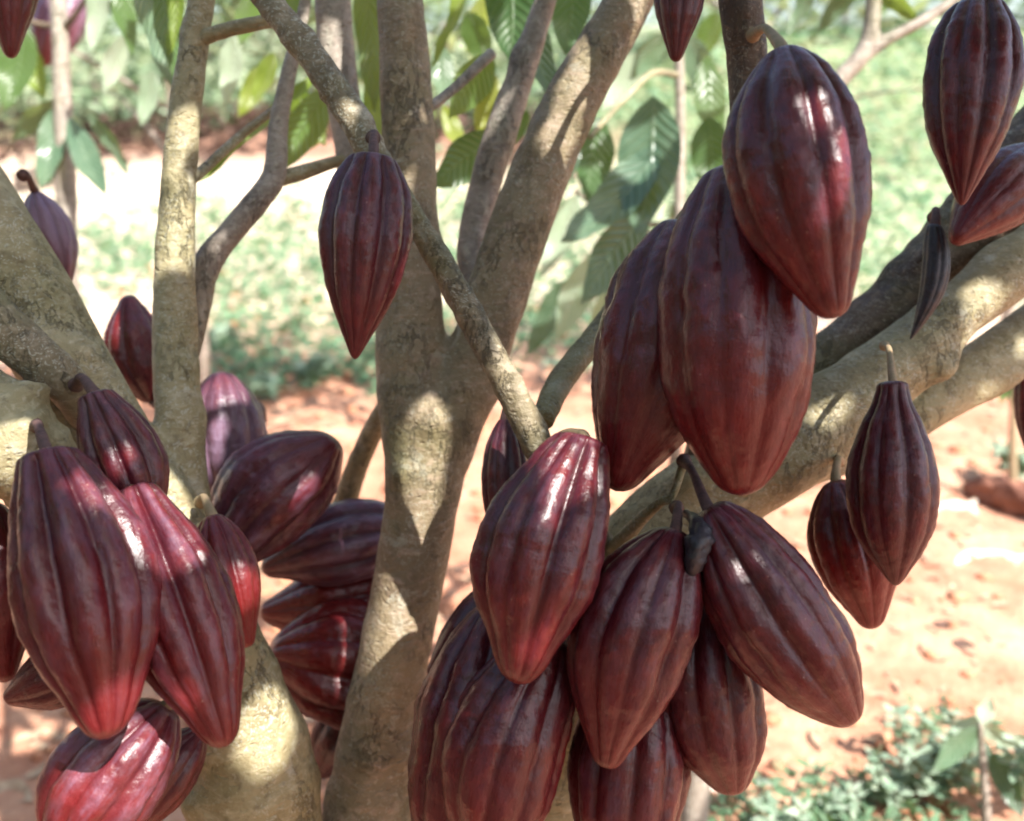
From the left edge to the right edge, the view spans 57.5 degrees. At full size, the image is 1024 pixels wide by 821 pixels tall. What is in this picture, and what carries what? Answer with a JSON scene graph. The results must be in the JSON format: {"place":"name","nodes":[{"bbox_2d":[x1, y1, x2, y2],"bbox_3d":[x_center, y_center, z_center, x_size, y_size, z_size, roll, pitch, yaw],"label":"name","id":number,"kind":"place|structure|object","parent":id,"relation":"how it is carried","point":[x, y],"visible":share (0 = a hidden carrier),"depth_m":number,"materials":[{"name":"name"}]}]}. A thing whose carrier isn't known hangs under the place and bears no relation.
{"place":"outdoors","nodes":[
{"label":"outdoors","id":0,"kind":"place"},
{"bbox_2d":[0,26,1023,820],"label":"ground","id":1,"kind":"structure","parent":0,"point":[902,660],"depth_m":3.64,"materials":[{"name":"soil"}]},
{"bbox_2d":[0,778,32,802],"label":"dry leaf","id":2,"kind":"object","parent":1,"relation":"on","point":[15,784],"visible":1,"depth_m":1.98,"materials":[{"name":"brown plant"}]},
{"bbox_2d":[6,729,62,748],"bbox_3d":[-1.089,0.749,2.133,0.120,0.018,0.051,-10,21,-26],"label":"dry leaf","id":3,"kind":"object","parent":1,"relation":"on","point":[51,733],"visible":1,"depth_m":2.14,"materials":[{"name":"beige plant"}]},
{"bbox_2d":[0,0,128,298],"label":"cacao sapling","id":4,"kind":"object","parent":1,"relation":"on","point":[66,146],"visible":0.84,"depth_m":2.08,"materials":[{"name":"green plant"}]},
{"bbox_2d":[30,0,86,65],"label":"cacao pod","id":5,"kind":"object","parent":4,"relation":"hanging from","point":[76,31],"visible":0.43,"depth_m":2.27,"materials":[{"name":"plant"}]},
{"bbox_2d":[0,8,185,199],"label":"background tree","id":6,"kind":"object","parent":1,"relation":"on","point":[18,104],"visible":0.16,"depth_m":4.05,"materials":[{"name":"green plant"}]},
{"bbox_2d":[22,13,248,116],"bbox_3d":[-7.139,-6.603,15.845,4.863,3.836,4.704,0,19,0],"label":"background tree","id":7,"kind":"object","parent":1,"relation":"on","point":[142,49],"visible":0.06,"depth_m":15.87,"materials":[{"name":"green plant"}]},
{"bbox_2d":[29,0,302,129],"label":"background tree","id":8,"kind":"object","parent":1,"relation":"on","point":[142,68],"visible":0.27,"depth_m":13.32,"materials":[{"name":"green plant"}]},
{"bbox_2d":[0,0,344,820],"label":"cacao tree","id":9,"kind":"object","parent":1,"relation":"on","point":[262,766],"visible":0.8,"depth_m":0.92,"materials":[{"name":"brown plant"}]},
{"bbox_2d":[0,503,24,682],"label":"cacao pod","id":10,"kind":"object","parent":9,"relation":"hanging from","point":[12,649],"visible":0.54,"depth_m":0.81,"materials":[{"name":"red plant"}]},
{"bbox_2d":[0,0,38,58],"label":"cacao pod","id":11,"kind":"object","parent":9,"relation":"hanging from","point":[16,17],"visible":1,"depth_m":0.94,"materials":[{"name":"red plant"}]},
{"bbox_2d":[3,657,63,710],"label":"cacao pod","id":12,"kind":"object","parent":9,"relation":"attached to","point":[28,687],"visible":0.4,"depth_m":0.79,"materials":[{"name":"brown plant"}]},
{"bbox_2d":[16,169,78,281],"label":"cacao pod","id":13,"kind":"object","parent":9,"relation":"hanging from","point":[50,217],"visible":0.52,"depth_m":1.08,"materials":[{"name":"purple plant"}]},
{"bbox_2d":[7,417,161,739],"bbox_3d":[-0.318,0.115,0.706,0.104,0.186,0.208,-6,20,-16],"label":"cacao pod","id":14,"kind":"object","parent":9,"relation":"hanging from","point":[84,581],"visible":0.99,"depth_m":0.64,"materials":[{"name":"red plant"}]},
{"bbox_2d":[35,697,180,820],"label":"cacao pod","id":15,"kind":"object","parent":9,"relation":"attached to","point":[125,773],"visible":0.81,"depth_m":0.69,"materials":[{"name":"red plant"}]},
{"bbox_2d":[67,373,169,494],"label":"cacao pod","id":16,"kind":"object","parent":9,"relation":"hanging from","point":[120,445],"visible":0.59,"depth_m":0.74,"materials":[{"name":"red plant"}]},
{"bbox_2d":[103,295,153,407],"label":"cacao pod","id":17,"kind":"object","parent":9,"relation":"attached to","point":[127,337],"visible":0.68,"depth_m":1.09,"materials":[{"name":"red plant"}]},
{"bbox_2d":[147,727,206,820],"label":"cacao pod","id":18,"kind":"object","parent":9,"relation":"hanging from","point":[188,767],"visible":0.32,"depth_m":0.82,"materials":[{"name":"red plant"}]},
{"bbox_2d":[120,482,244,747],"bbox_3d":[-0.289,0.138,0.755,0.084,0.172,0.258,-15,24,-37],"label":"cacao pod","id":19,"kind":"object","parent":9,"relation":"hanging from","point":[194,677],"visible":0.77,"depth_m":0.69,"materials":[{"name":"red plant"}]},
{"bbox_2d":[194,493,260,647],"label":"cacao pod","id":20,"kind":"object","parent":9,"relation":"hanging from","point":[227,540],"visible":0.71,"depth_m":0.80,"materials":[{"name":"red plant"}]},
{"bbox_2d":[200,371,267,492],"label":"cacao pod","id":21,"kind":"object","parent":9,"relation":"attached to","point":[235,418],"visible":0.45,"depth_m":1.03,"materials":[{"name":"purple plant"}]},
{"bbox_2d":[258,401,266,422],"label":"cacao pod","id":22,"kind":"object","parent":9,"relation":"hanging from","point":[263,410],"visible":0.16,"depth_m":1.20,"materials":[{"name":"brown plant"}]},
{"bbox_2d":[211,430,342,562],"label":"cacao pod","id":23,"kind":"object","parent":9,"relation":"attached to","point":[272,494],"visible":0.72,"depth_m":0.96,"materials":[{"name":"plant"}]},
{"bbox_2d":[71,0,363,383],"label":"background tree","id":24,"kind":"object","parent":1,"relation":"on","point":[224,7],"visible":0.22,"depth_m":3.42,"materials":[{"name":"green plant"}]},
{"bbox_2d":[208,322,243,345],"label":"weed plant","id":25,"kind":"object","parent":1,"relation":"on","point":[219,331],"visible":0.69,"depth_m":5.35,"materials":[{"name":"green plant"}]},
{"bbox_2d":[243,371,279,401],"bbox_3d":[-1.171,-0.105,4.385,0.186,0.152,0.236,0,19,0],"label":"weed plant","id":26,"kind":"object","parent":1,"relation":"on","point":[264,385],"visible":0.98,"depth_m":4.36,"materials":[{"name":"green plant"}]},
{"bbox_2d":[0,91,578,193],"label":"dead leaves","id":27,"kind":"object","parent":1,"relation":"on","point":[252,113],"visible":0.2,"depth_m":12.84,"materials":[{"name":"plant"}]},
{"bbox_2d":[291,347,338,380],"bbox_3d":[-0.989,-0.225,4.692,0.236,0.189,0.202,0,19,0],"label":"weed plant","id":28,"kind":"object","parent":1,"relation":"on","point":[313,363],"visible":0.9,"depth_m":4.67,"materials":[{"name":"green plant"}]},
{"bbox_2d":[205,1,440,113],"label":"background tree","id":29,"kind":"object","parent":1,"relation":"on","point":[266,47],"visible":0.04,"depth_m":15.12,"materials":[{"name":"green plant"}]},
{"bbox_2d":[185,0,599,135],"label":"background tree","id":30,"kind":"object","parent":1,"relation":"on","point":[454,37],"visible":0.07,"depth_m":3.30,"materials":[{"name":"green plant"}]},
{"bbox_2d":[222,0,592,105],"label":"background tree","id":31,"kind":"object","parent":1,"relation":"on","point":[440,17],"visible":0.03,"depth_m":14.54,"materials":[{"name":"green plant"}]},
{"bbox_2d":[452,563,468,574],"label":"dry leaf","id":32,"kind":"object","parent":1,"relation":"on","point":[458,569],"visible":0.46,"depth_m":2.84,"materials":[{"name":"plant"}]},
{"bbox_2d":[286,0,653,820],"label":"cacao tree","id":33,"kind":"object","parent":1,"relation":"on","point":[432,408],"visible":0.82,"depth_m":0.97,"materials":[{"name":"brown plant"}]},
{"bbox_2d":[260,577,372,629],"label":"cacao pod","id":34,"kind":"object","parent":33,"relation":"hanging from","point":[286,605],"visible":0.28,"depth_m":1.10,"materials":[{"name":"red plant"}]},
{"bbox_2d":[261,498,384,586],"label":"cacao pod","id":35,"kind":"object","parent":33,"relation":"attached to","point":[336,543],"visible":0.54,"depth_m":1.07,"materials":[{"name":"plant"}]},
{"bbox_2d":[310,720,339,778],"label":"cacao pod","id":36,"kind":"object","parent":33,"relation":"attached to","point":[324,738],"visible":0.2,"depth_m":1.17,"materials":[{"name":"brown plant"}]},
{"bbox_2d":[270,597,428,729],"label":"cacao pod","id":37,"kind":"object","parent":33,"relation":"hanging from","point":[315,649],"visible":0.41,"depth_m":1.03,"materials":[{"name":"red plant"}]},
{"bbox_2d":[0,0,1023,820],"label":"ground cover","id":38,"kind":"object","parent":1,"relation":"on","point":[236,354],"visible":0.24,"depth_m":7.41,"materials":[{"name":"green plant"}]},
{"bbox_2d":[4,261,1023,820],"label":"pebbles","id":39,"kind":"object","parent":1,"relation":"on","point":[774,719],"visible":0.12,"depth_m":2.75,"materials":[{"name":"beige stone"}]},
{"bbox_2d":[23,131,1023,778],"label":"leaf litter","id":40,"kind":"object","parent":1,"relation":"on","point":[815,733],"visible":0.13,"depth_m":2.87,"materials":[{"name":"beige plant"}]},
{"bbox_2d":[425,0,697,118],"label":"background tree","id":41,"kind":"object","parent":1,"relation":"on","point":[555,47],"visible":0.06,"depth_m":15.75,"materials":[{"name":"green plant"}]},
{"bbox_2d":[539,358,583,379],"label":"weed plant","id":42,"kind":"object","parent":1,"relation":"on","point":[551,363],"visible":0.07,"depth_m":4.68,"materials":[{"name":"plant"}]},
{"bbox_2d":[526,12,725,464],"bbox_3d":[0.229,-0.107,1.929,0.399,1.760,0.783,0,19,0],"label":"cacao sapling","id":43,"kind":"object","parent":1,"relation":"on","point":[624,197],"visible":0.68,"depth_m":1.63,"materials":[{"name":"green plant"}]},
{"bbox_2d":[552,0,715,62],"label":"background tree","id":44,"kind":"object","parent":1,"relation":"on","point":[702,18],"visible":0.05,"depth_m":17.08,"materials":[{"name":"green plant"}]},
{"bbox_2d":[250,0,1023,820],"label":"cacao tree","id":45,"kind":"object","parent":1,"relation":"on","point":[946,370],"visible":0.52,"depth_m":0.92,"materials":[{"name":"brown plant"}]},
{"bbox_2d":[318,129,412,358],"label":"cacao pod","id":46,"kind":"object","parent":45,"relation":"hanging from","point":[365,232],"visible":1,"depth_m":0.75,"materials":[{"name":"red plant"}]},
{"bbox_2d":[427,591,475,673],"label":"cacao pod","id":47,"kind":"object","parent":45,"relation":"hanging from","point":[465,607],"visible":0.18,"depth_m":0.90,"materials":[{"name":"red plant"}]},
{"bbox_2d":[407,607,557,820],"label":"cacao pod","id":48,"kind":"object","parent":45,"relation":"hanging from","point":[465,655],"visible":0.36,"depth_m":0.79,"materials":[{"name":"brown plant"}]},
{"bbox_2d":[481,408,526,512],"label":"cacao pod","id":49,"kind":"object","parent":45,"relation":"hanging from","point":[504,458],"visible":0.45,"depth_m":0.86,"materials":[{"name":"plant"}]},
{"bbox_2d":[440,639,574,820],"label":"cacao pod","id":50,"kind":"object","parent":45,"relation":"hanging from","point":[503,754],"visible":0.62,"depth_m":0.74,"materials":[{"name":"brown plant"}]},
{"bbox_2d":[469,428,610,684],"bbox_3d":[0.027,0.111,0.746,0.105,0.178,0.138,15,24,36],"label":"cacao pod","id":51,"kind":"object","parent":45,"relation":"hanging from","point":[537,558],"visible":1,"depth_m":0.71,"materials":[{"name":"red plant"}]},
{"bbox_2d":[567,711,691,820],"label":"cacao pod","id":52,"kind":"object","parent":45,"relation":"hanging from","point":[649,778],"visible":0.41,"depth_m":0.78,"materials":[{"name":"brown plant"}]},
{"bbox_2d":[566,500,702,768],"bbox_3d":[0.116,0.179,0.771,0.168,0.180,0.101,-16,25,-38],"label":"cacao pod","id":53,"kind":"object","parent":45,"relation":"hanging from","point":[632,637],"visible":0.94,"depth_m":0.72,"materials":[{"name":"red plant"}]},
{"bbox_2d":[591,209,684,491],"bbox_3d":[0.132,-0.067,0.829,0.128,0.234,0.190,0,19,0],"label":"cacao pod","id":54,"kind":"object","parent":45,"relation":"hanging from","point":[638,434],"visible":0.52,"depth_m":0.77,"materials":[{"name":"red plant"}]},
{"bbox_2d":[654,0,703,61],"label":"cacao pod","id":55,"kind":"object","parent":45,"relation":"hanging from","point":[677,20],"visible":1,"depth_m":0.81,"materials":[{"name":"red plant"}]},
{"bbox_2d":[683,509,715,575],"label":"pod","id":56,"kind":"object","parent":45,"relation":"hanging from","point":[699,540],"visible":0.99,"depth_m":0.73,"materials":[{"name":"grey plant"}]},
{"bbox_2d":[665,607,767,795],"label":"cacao pod","id":57,"kind":"object","parent":45,"relation":"hanging from","point":[715,711],"visible":0.5,"depth_m":0.77,"materials":[{"name":"brown plant"}]},
{"bbox_2d":[657,165,817,495],"bbox_3d":[0.177,-0.087,0.775,0.124,0.266,0.229,0,19,0],"label":"cacao pod","id":58,"kind":"object","parent":45,"relation":"hanging from","point":[737,319],"visible":0.82,"depth_m":0.69,"materials":[{"name":"red plant"}]},
{"bbox_2d":[676,453,863,727],"bbox_3d":[0.195,0.152,0.760,0.193,0.178,0.097,15,24,36],"label":"cacao pod","id":59,"kind":"object","parent":45,"relation":"hanging from","point":[781,625],"visible":0.93,"depth_m":0.72,"materials":[{"name":"red plant"}]},
{"bbox_2d":[722,24,872,318],"bbox_3d":[0.204,-0.198,0.734,0.106,0.206,0.250,0,19,0],"label":"cacao pod","id":60,"kind":"object","parent":45,"relation":"hanging from","point":[796,160],"visible":1,"depth_m":0.64,"materials":[{"name":"red plant"}]},
{"bbox_2d":[806,455,896,628],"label":"cacao pod","id":61,"kind":"object","parent":45,"relation":"hanging from","point":[859,586],"visible":0.73,"depth_m":0.85,"materials":[{"name":"red plant"}]},
{"bbox_2d":[845,341,939,585],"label":"cacao pod","id":62,"kind":"object","parent":45,"relation":"attached to","point":[892,483],"visible":1,"depth_m":0.77,"materials":[{"name":"plant"}]},
{"bbox_2d":[910,207,950,338],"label":"cacao pod","id":63,"kind":"object","parent":45,"relation":"hanging from","point":[935,268],"visible":1,"depth_m":0.89,"materials":[{"name":"plant"}]},
{"bbox_2d":[922,0,1023,204],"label":"cacao pod","id":64,"kind":"object","parent":45,"relation":"hanging from","point":[973,80],"visible":1,"depth_m":0.74,"materials":[{"name":"red plant"}]},
{"bbox_2d":[948,142,1023,245],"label":"cacao pod","id":65,"kind":"object","parent":45,"relation":"attached to","point":[993,205],"visible":0.87,"depth_m":0.85,"materials":[{"name":"red plant"}]},
{"bbox_2d":[1013,379,1023,445],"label":"cacao pod","id":66,"kind":"object","parent":45,"relation":"hanging from","point":[1018,395],"visible":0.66,"depth_m":1.05,"materials":[{"name":"red plant"}]},
{"bbox_2d":[701,0,813,31],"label":"background tree","id":67,"kind":"object","parent":1,"relation":"on","point":[716,8],"visible":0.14,"depth_m":18.91,"materials":[{"name":"green plant"}]},
{"bbox_2d":[590,0,940,98],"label":"background tree","id":68,"kind":"object","parent":1,"relation":"on","point":[814,13],"visible":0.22,"depth_m":3.71,"materials":[{"name":"green plant"}]},
{"bbox_2d":[749,770,811,820],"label":"weed plant","id":69,"kind":"object","parent":1,"relation":"on","point":[768,811],"visible":0.98,"depth_m":1.80,"materials":[{"name":"green plant"}]},
{"bbox_2d":[680,0,959,820],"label":"cacao sapling","id":70,"kind":"object","parent":1,"relation":"on","point":[873,41],"visible":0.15,"depth_m":1.66,"materials":[{"name":"grey plant"}]},
{"bbox_2d":[818,779,870,820],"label":"weed plant","id":71,"kind":"object","parent":1,"relation":"on","point":[835,807],"visible":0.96,"depth_m":1.87,"materials":[{"name":"green plant"}]},
{"bbox_2d":[763,0,945,33],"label":"background tree","id":72,"kind":"object","parent":1,"relation":"on","point":[845,16],"visible":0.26,"depth_m":18.51,"materials":[{"name":"green plant"}]},
{"bbox_2d":[862,682,888,696],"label":"dry leaf","id":73,"kind":"object","parent":1,"relation":"on","point":[875,691],"visible":0.75,"depth_m":2.25,"materials":[{"name":"beige plant"}]},
{"bbox_2d":[862,743,920,807],"bbox_3d":[0.765,0.758,1.877,0.115,0.140,0.138,7,20,18],"label":"weed plant","id":74,"kind":"object","parent":1,"relation":"on","point":[894,784],"visible":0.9,"depth_m":1.88,"materials":[{"name":"green plant"}]},
{"bbox_2d":[877,702,945,775],"bbox_3d":[0.847,0.712,1.957,0.099,0.162,0.164,-4,19,-12],"label":"weed plant","id":75,"kind":"object","parent":1,"relation":"on","point":[909,728],"visible":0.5,"depth_m":1.98,"materials":[{"name":"green plant"}]},
{"bbox_2d":[852,0,1023,24],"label":"background tree","id":76,"kind":"object","parent":1,"relation":"on","point":[942,14],"visible":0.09,"depth_m":19.57,"materials":[{"name":"green plant"}]},
{"bbox_2d":[897,730,987,809],"bbox_3d":[0.859,0.739,1.892,0.176,0.155,0.120,0,19,0],"label":"weed plant","id":77,"kind":"object","parent":1,"relation":"on","point":[938,785],"visible":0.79,"depth_m":1.87,"materials":[{"name":"green plant"}]},
{"bbox_2d":[933,620,980,628],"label":"dry leaf","id":78,"kind":"object","parent":1,"relation":"on","point":[942,623],"visible":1,"depth_m":2.53,"materials":[{"name":"beige plant"}]},
{"bbox_2d":[938,499,977,514],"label":"dry leaf","id":79,"kind":"object","parent":1,"relation":"on","point":[971,505],"visible":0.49,"depth_m":3.32,"materials":[{"name":"plant"}]},
{"bbox_2d":[953,639,976,648],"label":"dry leaf","id":80,"kind":"object","parent":1,"relation":"on","point":[962,643],"visible":1,"depth_m":2.44,"materials":[{"name":"beige plant"}]},
{"bbox_2d":[936,700,1004,778],"bbox_3d":[0.960,0.704,1.958,0.157,0.162,0.169,4,19,10],"label":"weed plant","id":81,"kind":"object","parent":1,"relation":"on","point":[948,714],"visible":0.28,"depth_m":1.98,"materials":[{"name":"green plant"}]},
{"bbox_2d":[932,697,1023,820],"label":"seedling","id":82,"kind":"object","parent":1,"relation":"on","point":[957,746],"visible":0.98,"depth_m":1.80,"materials":[{"name":"green plant"}]},
{"bbox_2d":[955,550,1023,564],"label":"dry leaf","id":83,"kind":"object","parent":1,"relation":"on","point":[965,557],"visible":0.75,"depth_m":2.94,"materials":[{"name":"white plant"}]},
{"bbox_2d":[961,474,1023,516],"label":"rock","id":84,"kind":"object","parent":1,"relation":"on","point":[1003,493],"visible":0.98,"depth_m":3.32,"materials":[{"name":"brown stone"}]},
{"bbox_2d":[985,437,1023,479],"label":"weed plant","id":85,"kind":"object","parent":1,"relation":"on","point":[1000,450],"visible":0.63,"depth_m":3.50,"materials":[{"name":"plant"}]},
{"bbox_2d":[999,387,1017,481],"bbox_3d":[1.772,0.019,3.299,0.099,0.603,0.229,0,19,0],"label":"seedling","id":86,"kind":"object","parent":1,"relation":"on","point":[1012,456],"visible":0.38,"depth_m":3.29,"materials":[{"name":"beige plant"}]},
{"bbox_2d":[996,732,1023,801],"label":"weed plant","id":87,"kind":"object","parent":1,"relation":"on","point":[1016,762],"visible":0.64,"depth_m":1.78,"materials":[{"name":"plant"}]},
{"bbox_2d":[999,85,1023,321],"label":"background tree","id":88,"kind":"object","parent":1,"relation":"on","point":[1006,313],"visible":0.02,"depth_m":4.97,"materials":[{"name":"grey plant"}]},
{"bbox_2d":[1011,0,1023,24],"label":"background tree","id":89,"kind":"object","parent":1,"relation":"on","point":[1018,17],"visible":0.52,"depth_m":19.31,"materials":[{"name":"green plant"}]},
{"bbox_2d":[105,0,1023,33],"label":"sky","id":90,"kind":"structure","parent":0,"point":[1013,9],"materials":[{"name":"white"}]}
]}

